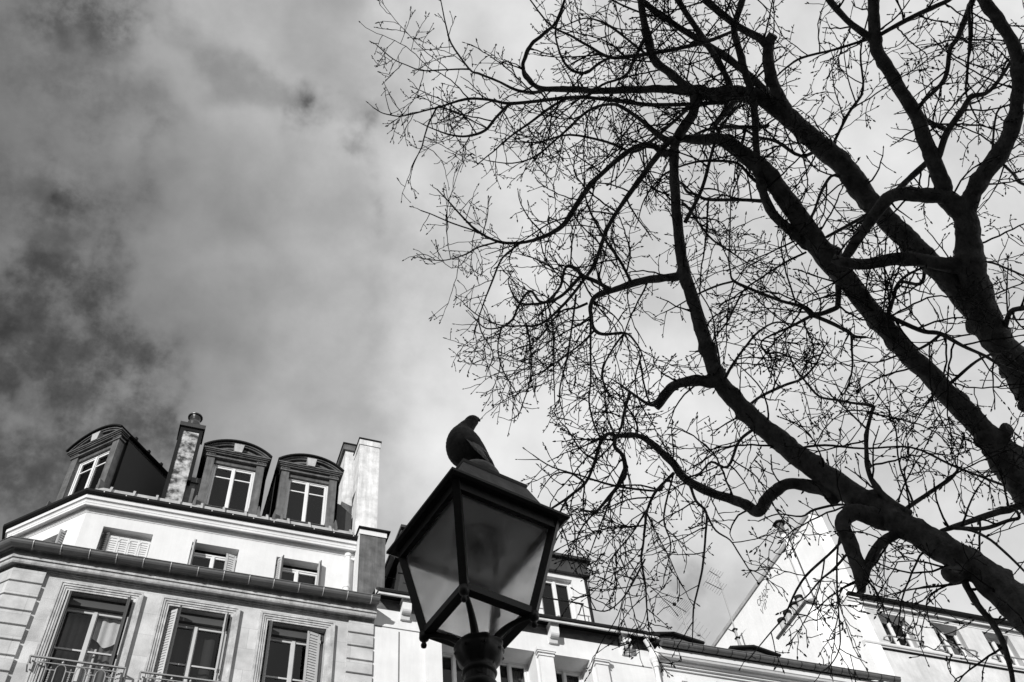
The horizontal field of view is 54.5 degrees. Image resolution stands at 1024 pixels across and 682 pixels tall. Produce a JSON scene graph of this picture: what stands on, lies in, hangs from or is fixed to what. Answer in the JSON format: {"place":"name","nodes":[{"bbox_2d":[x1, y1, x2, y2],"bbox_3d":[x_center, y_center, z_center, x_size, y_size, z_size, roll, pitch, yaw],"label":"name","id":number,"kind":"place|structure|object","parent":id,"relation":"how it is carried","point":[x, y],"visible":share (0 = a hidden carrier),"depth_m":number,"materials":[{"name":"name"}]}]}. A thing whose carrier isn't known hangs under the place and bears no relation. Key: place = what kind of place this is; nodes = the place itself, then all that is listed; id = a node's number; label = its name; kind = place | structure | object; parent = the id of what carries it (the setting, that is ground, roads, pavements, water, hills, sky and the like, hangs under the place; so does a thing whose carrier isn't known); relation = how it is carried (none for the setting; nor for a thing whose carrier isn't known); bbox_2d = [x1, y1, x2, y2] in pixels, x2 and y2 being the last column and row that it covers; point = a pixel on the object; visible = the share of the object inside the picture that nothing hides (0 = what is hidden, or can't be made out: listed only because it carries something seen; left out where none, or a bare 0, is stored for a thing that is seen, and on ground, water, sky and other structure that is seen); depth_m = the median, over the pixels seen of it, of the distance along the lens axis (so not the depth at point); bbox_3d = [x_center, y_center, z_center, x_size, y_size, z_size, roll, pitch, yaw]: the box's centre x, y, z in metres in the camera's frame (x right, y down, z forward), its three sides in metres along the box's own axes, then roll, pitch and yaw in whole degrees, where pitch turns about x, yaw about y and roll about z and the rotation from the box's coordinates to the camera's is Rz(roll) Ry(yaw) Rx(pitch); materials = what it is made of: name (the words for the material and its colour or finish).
{"place":"outdoors","nodes":[
{"label":"outdoors","id":0,"kind":"place"},
{"bbox_2d":[0,412,390,681],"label":"apartment building","id":1,"kind":"structure","parent":0,"point":[126,556],"depth_m":17.44,"materials":[{"name":"stone"}]},
{"bbox_2d":[55,529,105,547],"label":"window","id":2,"kind":"structure","parent":1,"relation":"in","point":[61,535],"depth_m":18.25,"materials":[{"name":"white paint"}]},
{"bbox_2d":[24,580,143,681],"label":"window","id":3,"kind":"structure","parent":1,"relation":"in","point":[91,640],"depth_m":15.68,"materials":[{"name":"grey paint"}]},
{"bbox_2d":[68,441,165,497],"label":"window","id":4,"kind":"structure","parent":1,"relation":"in","point":[136,473],"depth_m":20.57,"materials":[{"name":"white paint"}]},
{"bbox_2d":[97,532,151,556],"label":"window","id":5,"kind":"structure","parent":1,"relation":"in","point":[116,543],"depth_m":18.44,"materials":[{"name":"white paint"}]},
{"bbox_2d":[137,596,240,681],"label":"window","id":6,"kind":"structure","parent":1,"relation":"in","point":[191,648],"depth_m":16.21,"materials":[{"name":"grey paint"}]},
{"bbox_2d":[187,539,236,571],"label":"window","id":7,"kind":"structure","parent":1,"relation":"in","point":[227,562],"depth_m":18.96,"materials":[{"name":"white paint"}]},
{"bbox_2d":[194,460,266,511],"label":"window","id":8,"kind":"structure","parent":1,"relation":"in","point":[229,487],"depth_m":21.55,"materials":[{"name":"black glass"}]},
{"bbox_2d":[250,611,334,681],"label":"window","id":9,"kind":"structure","parent":1,"relation":"in","point":[281,654],"depth_m":16.86,"materials":[{"name":"grey paint"}]},
{"bbox_2d":[274,555,321,585],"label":"window","id":10,"kind":"structure","parent":1,"relation":"in","point":[284,572],"depth_m":19.38,"materials":[{"name":"white paint"}]},
{"bbox_2d":[264,474,338,524],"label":"window","id":11,"kind":"structure","parent":1,"relation":"in","point":[305,501],"depth_m":21.92,"materials":[{"name":"black glass"}]},
{"bbox_2d":[0,0,1023,645],"label":"sky","id":12,"kind":"structure","parent":0,"point":[202,211],"materials":[{"name":"grey"}]},
{"bbox_2d":[372,524,659,681],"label":"white building","id":13,"kind":"structure","parent":0,"point":[552,647],"depth_m":18.55,"materials":[{"name":"paint"}]},
{"bbox_2d":[388,562,399,588],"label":"window","id":14,"kind":"structure","parent":13,"relation":"in","point":[398,564],"depth_m":20.24,"materials":[{"name":"paint"}]},
{"bbox_2d":[442,652,462,681],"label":"window","id":15,"kind":"structure","parent":13,"relation":"in","point":[452,672],"depth_m":18.51,"materials":[{"name":"grey glass"}]},
{"bbox_2d":[461,661,528,681],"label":"window","id":16,"kind":"structure","parent":13,"relation":"in","point":[509,671],"depth_m":18.40,"materials":[{"name":"grey glass"}]},
{"bbox_2d":[523,669,582,681],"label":"window","id":17,"kind":"structure","parent":13,"relation":"in","point":[561,675],"depth_m":18.70,"materials":[{"name":"grey glass"}]},
{"bbox_2d":[542,579,575,618],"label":"window","id":18,"kind":"structure","parent":13,"relation":"in","point":[570,612],"depth_m":20.52,"materials":[{"name":"white paint"}]},
{"bbox_2d":[643,631,900,681],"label":"plain building","id":19,"kind":"structure","parent":0,"point":[700,662],"depth_m":19.46,"materials":[{"name":"white paint"}]},
{"bbox_2d":[659,593,710,644],"bbox_3d":[4.176,7.136,23.272,0.943,2.509,0.840,13,-57,-15],"label":"tv aerial","id":20,"kind":"object","parent":19,"relation":"on","point":[684,618],"visible":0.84,"depth_m":23.94,"materials":[{"name":"silver metal"}]},
{"bbox_2d":[704,569,740,644],"bbox_3d":[5.258,6.865,24.353,0.517,3.188,0.440,13,-57,-15],"label":"tv aerial","id":21,"kind":"object","parent":19,"relation":"on","point":[734,630],"visible":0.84,"depth_m":24.71,"materials":[{"name":"silver metal"}]},
{"bbox_2d":[711,512,1023,681],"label":"gabled house","id":22,"kind":"structure","parent":0,"point":[756,620],"depth_m":23.07,"materials":[{"name":"paint"}]},
{"bbox_2d":[880,619,923,648],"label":"window","id":23,"kind":"structure","parent":22,"relation":"in","point":[890,631],"depth_m":22.75,"materials":[{"name":"white paint"}]},
{"bbox_2d":[934,629,977,657],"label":"window","id":24,"kind":"structure","parent":22,"relation":"in","point":[947,647],"depth_m":23.06,"materials":[{"name":"white paint"}]},
{"bbox_2d":[986,638,1023,665],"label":"window","id":25,"kind":"structure","parent":22,"relation":"in","point":[994,644],"depth_m":23.40,"materials":[{"name":"white paint"}]},
{"label":"ground","id":26,"kind":"structure","parent":0,"visible":0},
{"bbox_2d":[386,458,569,681],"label":"street lamp","id":27,"kind":"object","parent":26,"relation":"on","point":[471,547],"visible":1,"depth_m":3.75,"materials":[{"name":"metal"}]},
{"bbox_2d":[446,415,494,466],"bbox_3d":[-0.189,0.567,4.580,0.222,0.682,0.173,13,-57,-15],"label":"pigeon","id":28,"kind":"object","parent":27,"relation":"on","point":[463,439],"visible":0.75,"depth_m":4.60,"materials":[{"name":"black"}]},
{"bbox_2d":[359,0,1023,681],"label":"lime tree","id":29,"kind":"object","parent":26,"relation":"on","point":[963,282],"visible":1,"depth_m":5.89,"materials":[{"name":"black plant"}]}
]}

